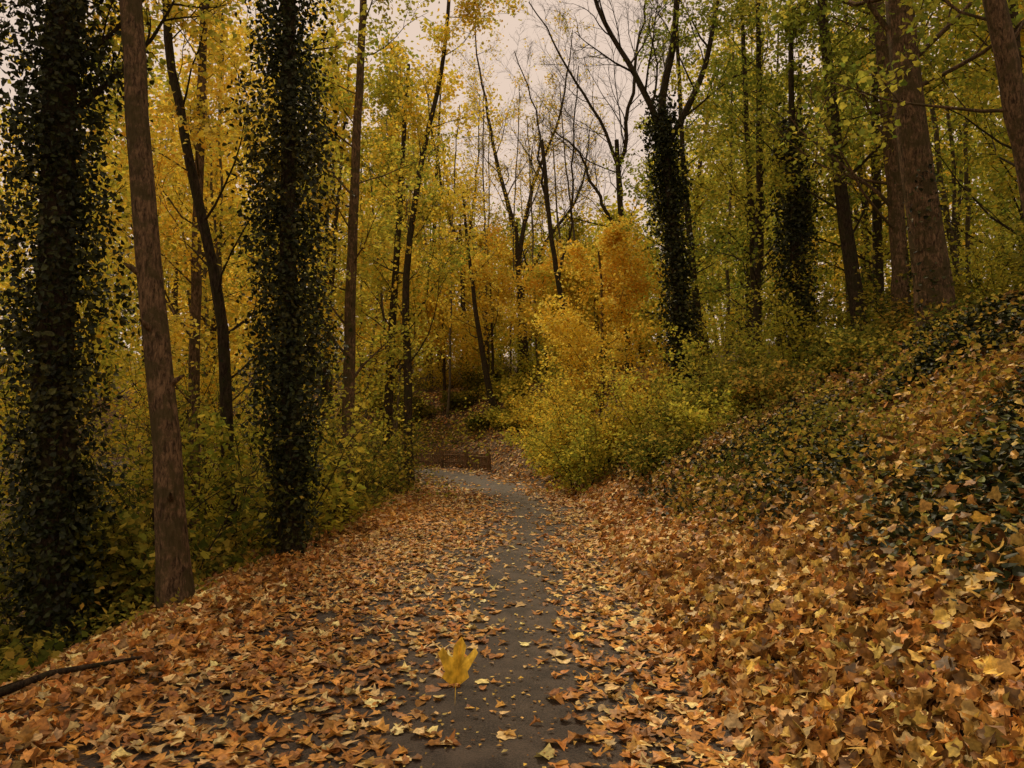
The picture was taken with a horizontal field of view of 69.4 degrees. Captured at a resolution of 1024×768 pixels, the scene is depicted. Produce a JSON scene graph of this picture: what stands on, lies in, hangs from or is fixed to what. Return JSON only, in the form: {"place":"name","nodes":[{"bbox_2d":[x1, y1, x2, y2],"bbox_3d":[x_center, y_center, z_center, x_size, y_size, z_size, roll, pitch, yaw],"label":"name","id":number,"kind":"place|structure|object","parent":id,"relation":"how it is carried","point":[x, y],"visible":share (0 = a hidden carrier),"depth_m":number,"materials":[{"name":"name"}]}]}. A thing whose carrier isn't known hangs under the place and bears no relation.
{"place":"outdoors","nodes":[
{"label":"outdoors","id":0,"kind":"place"},
{"bbox_2d":[0,460,743,767],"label":"path","id":1,"kind":"structure","parent":0,"point":[514,755],"depth_m":4.74,"materials":[{"name":"asphalt"}]},
{"bbox_2d":[438,637,477,694],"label":"falling leaf","id":2,"kind":"object","parent":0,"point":[457,665],"visible":1,"depth_m":2.24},
{"bbox_2d":[0,0,1016,358],"label":"sky","id":3,"kind":"structure","parent":0,"point":[413,30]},
{"bbox_2d":[0,344,1023,767],"bbox_3d":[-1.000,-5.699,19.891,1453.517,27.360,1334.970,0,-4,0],"label":"ground","id":4,"kind":"structure","parent":0,"point":[84,748],"depth_m":16.70,"materials":[{"name":"brown soil"}]},
{"bbox_2d":[0,619,65,683],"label":"understory shrub","id":5,"kind":"object","parent":4,"relation":"on","point":[47,652],"visible":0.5,"depth_m":6.39,"materials":[{"name":"green plant"}]},
{"bbox_2d":[0,42,150,468],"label":"woodland tree","id":6,"kind":"object","parent":4,"relation":"on","point":[106,240],"visible":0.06,"depth_m":25.16,"materials":[{"name":"yellow plant"}]},
{"bbox_2d":[0,38,174,484],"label":"woodland tree","id":7,"kind":"object","parent":4,"relation":"on","point":[118,196],"visible":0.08,"depth_m":21.44,"materials":[{"name":"yellow plant"}]},
{"bbox_2d":[0,0,206,625],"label":"woodland tree","id":8,"kind":"object","parent":4,"relation":"on","point":[119,189],"visible":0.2,"depth_m":14.12,"materials":[{"name":"yellow plant"}]},
{"bbox_2d":[0,14,210,529],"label":"woodland tree","id":9,"kind":"object","parent":4,"relation":"on","point":[103,361],"visible":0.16,"depth_m":16.81,"materials":[{"name":"yellow plant"}]},
{"bbox_2d":[0,0,244,659],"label":"ivy covered tree","id":10,"kind":"object","parent":4,"relation":"on","point":[50,434],"visible":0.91,"depth_m":7.72,"materials":[{"name":"green plant"}]},
{"bbox_2d":[15,322,266,616],"bbox_3d":[-7.997,1.988,15.872,5.064,6.416,7.337,3,-5,-40],"label":"understory shrub","id":11,"kind":"object","parent":4,"relation":"on","point":[117,426],"visible":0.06,"depth_m":14.17,"materials":[{"name":"green plant"}]},
{"bbox_2d":[26,463,266,625],"bbox_3d":[-4.088,1.887,8.573,2.700,1.976,2.378,0,-4,0],"label":"understory shrub","id":12,"kind":"object","parent":4,"relation":"on","point":[142,561],"visible":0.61,"depth_m":8.00,"materials":[{"name":"green plant"}]},
{"bbox_2d":[119,0,194,608],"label":"beech tree","id":13,"kind":"object","parent":4,"relation":"on","point":[173,570],"visible":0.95,"depth_m":7.36,"materials":[{"name":"brown plant"}]},
{"bbox_2d":[0,345,335,652],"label":"understory shrub","id":14,"kind":"object","parent":4,"relation":"on","point":[138,477],"visible":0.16,"depth_m":9.40,"materials":[{"name":"green plant"}]},
{"bbox_2d":[0,275,350,618],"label":"understory shrub","id":15,"kind":"object","parent":4,"relation":"on","point":[189,414],"visible":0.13,"depth_m":12.91,"materials":[{"name":"green plant"}]},
{"bbox_2d":[83,0,280,559],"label":"slender tree","id":16,"kind":"object","parent":4,"relation":"on","point":[193,329],"visible":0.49,"depth_m":12.14,"materials":[{"name":"yellow plant"}]},
{"bbox_2d":[118,75,247,420],"bbox_3d":[-14.198,-4.734,31.535,5.310,17.647,6.785,0,-4,0],"label":"woodland tree","id":17,"kind":"object","parent":4,"relation":"on","point":[176,302],"visible":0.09,"depth_m":31.36,"materials":[{"name":"yellow plant"}]},
{"bbox_2d":[0,348,365,611],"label":"understory shrub","id":18,"kind":"object","parent":4,"relation":"on","point":[261,494],"visible":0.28,"depth_m":9.99,"materials":[{"name":"green plant"}]},
{"bbox_2d":[112,107,270,506],"bbox_3d":[-11.697,-2.588,27.794,7.420,15.274,5.722,-3,-5,40],"label":"woodland tree","id":19,"kind":"object","parent":4,"relation":"on","point":[250,303],"visible":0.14,"depth_m":27.06,"materials":[{"name":"yellow plant"}]},
{"bbox_2d":[78,0,322,550],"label":"slender tree","id":20,"kind":"object","parent":4,"relation":"on","point":[224,332],"visible":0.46,"depth_m":10.95,"materials":[{"name":"yellow plant"}]},
{"bbox_2d":[157,26,243,536],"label":"young beech tree","id":21,"kind":"object","parent":4,"relation":"on","point":[206,299],"visible":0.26,"depth_m":21.14,"materials":[{"name":"yellow plant"}]},
{"bbox_2d":[84,0,322,465],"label":"woodland tree","id":22,"kind":"object","parent":4,"relation":"on","point":[207,156],"visible":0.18,"depth_m":17.69,"materials":[{"name":"yellow plant"}]},
{"bbox_2d":[148,2,263,443],"bbox_3d":[-7.911,-3.782,18.407,3.380,17.059,4.028,0,-4,0],"label":"young beech tree","id":23,"kind":"object","parent":4,"relation":"on","point":[217,170],"visible":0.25,"depth_m":18.65,"materials":[{"name":"yellow plant"}]},
{"bbox_2d":[31,354,382,559],"bbox_3d":[-5.072,1.381,13.116,4.123,4.938,5.560,-2,-4,30],"label":"understory shrub","id":24,"kind":"object","parent":4,"relation":"on","point":[248,441],"visible":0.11,"depth_m":13.42,"materials":[{"name":"green plant"}]},
{"bbox_2d":[93,1,330,549],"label":"woodland tree","id":25,"kind":"object","parent":4,"relation":"on","point":[215,163],"visible":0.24,"depth_m":22.25,"materials":[{"name":"yellow plant"}]},
{"bbox_2d":[148,14,298,507],"bbox_3d":[-7.357,-2.357,18.447,2.646,13.733,5.019,-2,-4,29],"label":"young beech tree","id":26,"kind":"object","parent":4,"relation":"on","point":[190,209],"visible":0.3,"depth_m":18.24,"materials":[{"name":"yellow plant"}]},
{"bbox_2d":[115,397,386,563],"bbox_3d":[-3.490,1.438,10.871,3.554,2.506,3.892,0,-4,0],"label":"understory shrub","id":27,"kind":"object","parent":4,"relation":"on","point":[322,509],"visible":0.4,"depth_m":10.22,"materials":[{"name":"green plant"}]},
{"bbox_2d":[161,0,359,515],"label":"young beech tree","id":28,"kind":"object","parent":4,"relation":"on","point":[206,280],"visible":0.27,"depth_m":16.36,"materials":[{"name":"yellow plant"}]},
{"bbox_2d":[75,304,510,550],"bbox_3d":[-4.284,1.121,15.679,8.946,5.902,6.126,1,-4,-16],"label":"understory shrub","id":29,"kind":"object","parent":4,"relation":"on","point":[361,399],"visible":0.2,"depth_m":15.99,"materials":[{"name":"green plant"}]},
{"bbox_2d":[217,0,381,556],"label":"ivy covered tree","id":30,"kind":"object","parent":4,"relation":"on","point":[287,371],"visible":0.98,"depth_m":9.53,"materials":[{"name":"green plant"}]},
{"bbox_2d":[227,1,392,472],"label":"woodland tree","id":31,"kind":"object","parent":4,"relation":"on","point":[343,131],"visible":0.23,"depth_m":24.90,"materials":[{"name":"yellow plant"}]},
{"bbox_2d":[255,408,409,524],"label":"understory shrub","id":32,"kind":"object","parent":4,"relation":"on","point":[346,481],"visible":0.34,"depth_m":12.19,"materials":[{"name":"green plant"}]},
{"bbox_2d":[223,0,459,515],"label":"slender tree","id":33,"kind":"object","parent":4,"relation":"on","point":[350,293],"visible":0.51,"depth_m":15.41,"materials":[{"name":"yellow plant"}]},
{"bbox_2d":[245,0,438,470],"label":"woodland tree","id":34,"kind":"object","parent":4,"relation":"on","point":[361,189],"visible":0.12,"depth_m":28.51,"materials":[{"name":"yellow plant"}]},
{"bbox_2d":[270,409,434,518],"bbox_3d":[-3.286,1.678,14.542,2.719,2.513,3.025,-3,-5,43],"label":"understory shrub","id":35,"kind":"object","parent":4,"relation":"on","point":[387,447],"visible":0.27,"depth_m":14.46,"materials":[{"name":"green plant"}]},
{"bbox_2d":[244,363,488,520],"bbox_3d":[-3.547,1.613,18.538,5.873,4.094,4.438,2,-4,-35],"label":"understory shrub","id":36,"kind":"object","parent":4,"relation":"on","point":[386,415],"visible":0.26,"depth_m":17.65,"materials":[{"name":"green plant"}]},
{"bbox_2d":[321,33,483,480],"bbox_3d":[-3.456,-3.807,22.653,4.957,13.971,4.803,-4,-5,45],"label":"slender tree","id":37,"kind":"object","parent":4,"relation":"on","point":[385,98],"visible":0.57,"depth_m":22.49,"materials":[{"name":"yellow plant"}]},
{"bbox_2d":[358,244,461,375],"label":"golden maple tree","id":38,"kind":"object","parent":4,"relation":"on","point":[427,300],"visible":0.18,"depth_m":37.95,"materials":[{"name":"yellow plant"}]},
{"bbox_2d":[323,0,528,486],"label":"slender tree","id":39,"kind":"object","parent":4,"relation":"on","point":[407,250],"visible":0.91,"depth_m":20.86,"materials":[{"name":"yellow plant"}]},
{"bbox_2d":[372,447,490,471],"bbox_3d":[-6.049,3.185,32.228,14.620,1.021,1.882,-3,-4,38],"label":"wooden fence","id":40,"kind":"object","parent":4,"relation":"on","point":[484,460],"visible":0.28,"depth_m":29.67,"materials":[{"name":"brown wood"}]},
{"bbox_2d":[396,248,497,400],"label":"young maple tree","id":41,"kind":"object","parent":4,"relation":"on","point":[440,316],"visible":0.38,"depth_m":38.52,"materials":[{"name":"yellow plant"}]},
{"bbox_2d":[412,334,481,389],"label":"hillside shrub","id":42,"kind":"object","parent":4,"relation":"on","point":[437,372],"visible":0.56,"depth_m":42.76,"materials":[{"name":"yellow plant"}]},
{"bbox_2d":[396,61,509,384],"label":"tree","id":43,"kind":"object","parent":4,"relation":"on","point":[454,230],"visible":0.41,"depth_m":44.65,"materials":[{"name":"yellow plant"}]},
{"bbox_2d":[411,176,510,412],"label":"leaning tree","id":44,"kind":"object","parent":4,"relation":"on","point":[487,380],"visible":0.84,"depth_m":35.04,"materials":[{"name":"yellow plant"}]},
{"bbox_2d":[421,97,505,417],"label":"young beech tree","id":45,"kind":"object","parent":4,"relation":"on","point":[449,385],"visible":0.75,"depth_m":36.76,"materials":[{"name":"yellow plant"}]},
{"bbox_2d":[432,223,525,384],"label":"golden maple tree","id":46,"kind":"object","parent":4,"relation":"on","point":[508,291],"visible":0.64,"depth_m":38.19,"materials":[{"name":"yellow plant"}]},
{"bbox_2d":[453,71,512,374],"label":"young beech tree","id":47,"kind":"object","parent":4,"relation":"on","point":[482,176],"visible":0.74,"depth_m":39.49,"materials":[{"name":"yellow plant"}]},
{"bbox_2d":[0,0,1019,400],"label":"distant trees","id":48,"kind":"object","parent":4,"relation":"on","point":[598,228],"visible":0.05,"depth_m":51.78,"materials":[{"name":"yellow plant"}]},
{"bbox_2d":[0,289,1023,767],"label":"fallen leaves","id":49,"kind":"object","parent":4,"relation":"on","point":[806,577],"depth_m":4.82,"materials":[{"name":"plant"}]},
{"bbox_2d":[0,282,1023,703],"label":"plants","id":50,"kind":"object","parent":4,"relation":"on","point":[762,458],"visible":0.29,"depth_m":8.95,"materials":[{"name":"green plant"}]},
{"bbox_2d":[435,1,616,377],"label":"bare oak tree","id":51,"kind":"object","parent":4,"relation":"on","point":[519,247],"visible":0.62,"depth_m":40.93,"materials":[{"name":"brown plant"}]},
{"bbox_2d":[487,339,564,382],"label":"hillside shrub","id":52,"kind":"object","parent":4,"relation":"on","point":[529,366],"visible":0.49,"depth_m":38.67,"materials":[{"name":"yellow plant"}]},
{"bbox_2d":[490,238,592,386],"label":"golden maple tree","id":53,"kind":"object","parent":4,"relation":"on","point":[533,283],"visible":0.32,"depth_m":35.73,"materials":[{"name":"yellow plant"}]},
{"bbox_2d":[492,23,604,386],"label":"bare tree","id":54,"kind":"object","parent":4,"relation":"on","point":[544,169],"visible":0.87,"depth_m":31.39,"materials":[{"name":"brown plant"}]},
{"bbox_2d":[504,393,604,481],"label":"hazel shrub","id":55,"kind":"object","parent":4,"relation":"on","point":[548,470],"visible":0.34,"depth_m":20.32,"materials":[{"name":"green plant"}]},
{"bbox_2d":[498,384,633,494],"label":"hazel shrub","id":56,"kind":"object","parent":4,"relation":"on","point":[598,461],"visible":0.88,"depth_m":17.43,"materials":[{"name":"green plant"}]},
{"bbox_2d":[496,241,646,366],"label":"young maple tree","id":57,"kind":"object","parent":4,"relation":"on","point":[551,291],"visible":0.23,"depth_m":33.98,"materials":[{"name":"yellow plant"}]},
{"bbox_2d":[526,352,657,471],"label":"hazel shrub","id":58,"kind":"object","parent":4,"relation":"on","point":[560,390],"visible":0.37,"depth_m":20.02,"materials":[{"name":"yellow plant"}]},
{"bbox_2d":[513,205,673,423],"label":"golden maple tree","id":59,"kind":"object","parent":4,"relation":"on","point":[614,277],"visible":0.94,"depth_m":23.72,"materials":[{"name":"yellow plant"}]},
{"bbox_2d":[532,238,654,387],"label":"woodland tree","id":60,"kind":"object","parent":4,"relation":"on","point":[597,313],"visible":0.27,"depth_m":32.24,"materials":[{"name":"yellow plant"}]},
{"bbox_2d":[503,0,712,408],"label":"bare tree","id":61,"kind":"object","parent":4,"relation":"on","point":[625,139],"visible":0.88,"depth_m":26.48,"materials":[{"name":"brown plant"}]},
{"bbox_2d":[560,342,695,464],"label":"hazel shrub","id":62,"kind":"object","parent":4,"relation":"on","point":[612,428],"visible":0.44,"depth_m":18.20,"materials":[{"name":"green plant"}]},
{"bbox_2d":[580,330,700,423],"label":"hazel shrub","id":63,"kind":"object","parent":4,"relation":"on","point":[648,362],"visible":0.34,"depth_m":20.90,"materials":[{"name":"green plant"}]},
{"bbox_2d":[574,357,723,456],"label":"hazel shrub","id":64,"kind":"object","parent":4,"relation":"on","point":[627,433],"visible":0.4,"depth_m":17.45,"materials":[{"name":"green plant"}]},
{"bbox_2d":[612,418,697,481],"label":"hazel shrub","id":65,"kind":"object","parent":4,"relation":"on","point":[644,460],"visible":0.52,"depth_m":14.20,"materials":[{"name":"green plant"}]},
{"bbox_2d":[614,148,734,335],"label":"woodland tree","id":66,"kind":"object","parent":4,"relation":"on","point":[695,208],"visible":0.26,"depth_m":33.12,"materials":[{"name":"green plant"}]},
{"bbox_2d":[557,0,801,398],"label":"ivy covered tree","id":67,"kind":"object","parent":4,"relation":"on","point":[669,186],"visible":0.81,"depth_m":20.21,"materials":[{"name":"green plant"}]},
{"bbox_2d":[603,0,775,377],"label":"hillside tree","id":68,"kind":"object","parent":4,"relation":"on","point":[683,133],"visible":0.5,"depth_m":24.65,"materials":[{"name":"green plant"}]},
{"bbox_2d":[592,277,786,387],"bbox_3d":[4.933,-1.181,21.062,4.992,3.972,3.970,0,-4,0],"label":"hazel shrub","id":69,"kind":"object","parent":4,"relation":"on","point":[718,341],"visible":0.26,"depth_m":21.04,"materials":[{"name":"green plant"}]},
{"bbox_2d":[637,347,773,431],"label":"hazel shrub","id":70,"kind":"object","parent":4,"relation":"on","point":[693,398],"visible":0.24,"depth_m":16.02,"materials":[{"name":"green plant"}]},
{"bbox_2d":[649,313,782,414],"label":"hazel shrub","id":71,"kind":"object","parent":4,"relation":"on","point":[688,346],"visible":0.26,"depth_m":17.73,"materials":[{"name":"green plant"}]},
{"bbox_2d":[662,381,770,437],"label":"hazel shrub","id":72,"kind":"object","parent":4,"relation":"on","point":[696,419],"visible":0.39,"depth_m":14.32,"materials":[{"name":"green plant"}]},
{"bbox_2d":[694,16,768,368],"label":"young beech tree","id":73,"kind":"object","parent":4,"relation":"on","point":[730,206],"visible":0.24,"depth_m":25.81,"materials":[{"name":"green plant"}]},
{"bbox_2d":[659,0,823,358],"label":"hillside tree","id":74,"kind":"object","parent":4,"relation":"on","point":[760,189],"visible":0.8,"depth_m":19.63,"materials":[{"name":"green plant"}]},
{"bbox_2d":[656,0,844,354],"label":"hillside tree","id":75,"kind":"object","parent":4,"relation":"on","point":[699,62],"visible":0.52,"depth_m":22.54,"materials":[{"name":"green plant"}]},
{"bbox_2d":[685,39,817,351],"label":"woodland tree","id":76,"kind":"object","parent":4,"relation":"on","point":[747,248],"visible":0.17,"depth_m":31.10,"materials":[{"name":"green plant"}]},
{"bbox_2d":[712,331,820,392],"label":"hazel shrub","id":77,"kind":"object","parent":4,"relation":"on","point":[751,364],"visible":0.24,"depth_m":15.38,"materials":[{"name":"green plant"}]},
{"bbox_2d":[713,355,822,413],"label":"hazel shrub","id":78,"kind":"object","parent":4,"relation":"on","point":[782,377],"visible":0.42,"depth_m":13.57,"materials":[{"name":"green plant"}]},
{"bbox_2d":[685,2,855,356],"bbox_3d":[9.105,-7.359,26.911,5.092,13.580,5.413,3,-5,-43],"label":"hillside tree","id":79,"kind":"object","parent":4,"relation":"on","point":[763,208],"visible":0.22,"depth_m":26.30,"materials":[{"name":"green plant"}]},
{"bbox_2d":[702,262,849,371],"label":"hazel shrub","id":80,"kind":"object","parent":4,"relation":"on","point":[784,351],"visible":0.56,"depth_m":16.84,"materials":[{"name":"green plant"}]},
{"bbox_2d":[684,0,873,362],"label":"ivy covered tree","id":81,"kind":"object","parent":4,"relation":"on","point":[795,212],"visible":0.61,"depth_m":17.77,"materials":[{"name":"green plant"}]},
{"bbox_2d":[588,292,1023,605],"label":"ground ivy","id":82,"kind":"object","parent":4,"relation":"on","point":[989,456],"visible":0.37,"depth_m":6.76,"materials":[{"name":"green plant"}]},
{"bbox_2d":[741,238,876,355],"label":"hazel shrub","id":83,"kind":"object","parent":4,"relation":"on","point":[828,295],"visible":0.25,"depth_m":17.93,"materials":[{"name":"green plant"}]},
{"bbox_2d":[738,18,880,346],"bbox_3d":[7.569,-5.022,20.868,3.883,10.132,4.191,2,-4,-26],"label":"ivy covered tree","id":84,"kind":"object","parent":4,"relation":"on","point":[784,116],"visible":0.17,"depth_m":20.73,"materials":[{"name":"green plant"}]},
{"bbox_2d":[730,0,964,322],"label":"oak tree","id":85,"kind":"object","parent":4,"relation":"on","point":[896,220],"visible":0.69,"depth_m":15.36,"materials":[{"name":"green plant"}]},
{"bbox_2d":[803,323,908,382],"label":"hazel shrub","id":86,"kind":"object","parent":4,"relation":"on","point":[853,347],"visible":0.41,"depth_m":12.39,"materials":[{"name":"green plant"}]},
{"bbox_2d":[800,307,912,360],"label":"hazel shrub","id":87,"kind":"object","parent":4,"relation":"on","point":[825,347],"visible":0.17,"depth_m":14.14,"materials":[{"name":"green plant"}]},
{"bbox_2d":[763,0,960,312],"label":"woodland tree","id":88,"kind":"object","parent":4,"relation":"on","point":[829,234],"visible":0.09,"depth_m":27.48,"materials":[{"name":"green plant"}]},
{"bbox_2d":[782,1,962,322],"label":"woodland tree","id":89,"kind":"object","parent":4,"relation":"on","point":[862,252],"visible":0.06,"depth_m":31.50,"materials":[{"name":"green plant"}]},
{"bbox_2d":[748,0,998,336],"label":"slender tree","id":90,"kind":"object","parent":4,"relation":"on","point":[848,243],"visible":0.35,"depth_m":16.49,"materials":[{"name":"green plant"}]},
{"bbox_2d":[765,19,1015,311],"bbox_3d":[11.288,-7.756,23.068,6.817,13.409,5.316,-1,-4,9],"label":"hillside tree","id":91,"kind":"object","parent":4,"relation":"on","point":[869,121],"visible":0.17,"depth_m":23.50,"materials":[{"name":"green plant"}]},
{"bbox_2d":[759,0,1023,214],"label":"oak tree","id":92,"kind":"object","parent":4,"relation":"on","point":[997,19],"visible":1,"depth_m":9.51,"materials":[{"name":"green plant"}]},
{"bbox_2d":[808,0,976,330],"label":"hillside tree","id":93,"kind":"object","parent":4,"relation":"on","point":[876,227],"visible":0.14,"depth_m":19.23,"materials":[{"name":"green plant"}]},
{"bbox_2d":[871,280,967,339],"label":"hazel shrub","id":94,"kind":"object","parent":4,"relation":"on","point":[900,305],"visible":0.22,"depth_m":13.23,"materials":[{"name":"green plant"}]},
{"bbox_2d":[835,0,1023,329],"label":"oak tree","id":95,"kind":"object","parent":4,"relation":"on","point":[930,272],"visible":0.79,"depth_m":12.57,"materials":[{"name":"brown plant"}]},
{"bbox_2d":[852,264,1018,326],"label":"hazel shrub","id":96,"kind":"object","parent":4,"relation":"on","point":[909,284],"visible":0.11,"depth_m":15.05,"materials":[{"name":"green plant"}]},
{"bbox_2d":[850,0,1023,199],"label":"hillside tree","id":97,"kind":"object","parent":4,"relation":"on","point":[1015,21],"visible":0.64,"depth_m":13.39,"materials":[{"name":"green plant"}]},
{"bbox_2d":[852,172,1023,299],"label":"hazel shrub","id":98,"kind":"object","parent":4,"relation":"on","point":[889,256],"visible":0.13,"depth_m":16.30,"materials":[{"name":"green plant"}]},
{"bbox_2d":[866,0,1023,238],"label":"hillside tree","id":99,"kind":"object","parent":4,"relation":"on","point":[1002,178],"visible":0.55,"depth_m":16.14,"materials":[{"name":"green plant"}]},
{"bbox_2d":[883,0,1023,278],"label":"hillside tree","id":100,"kind":"object","parent":4,"relation":"on","point":[972,116],"visible":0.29,"depth_m":18.54,"materials":[{"name":"green plant"}]},
{"bbox_2d":[918,3,997,285],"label":"young beech tree","id":101,"kind":"object","parent":4,"relation":"on","point":[952,248],"visible":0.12,"depth_m":20.36,"materials":[{"name":"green plant"}]},
{"bbox_2d":[906,211,1023,304],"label":"hazel shrub","id":102,"kind":"object","parent":4,"relation":"on","point":[992,246],"visible":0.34,"depth_m":14.33,"materials":[{"name":"green plant"}]},
{"bbox_2d":[932,59,1016,291],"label":"woodland tree","id":103,"kind":"object","parent":4,"relation":"on","point":[959,178],"visible":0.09,"depth_m":40.25,"materials":[{"name":"green plant"}]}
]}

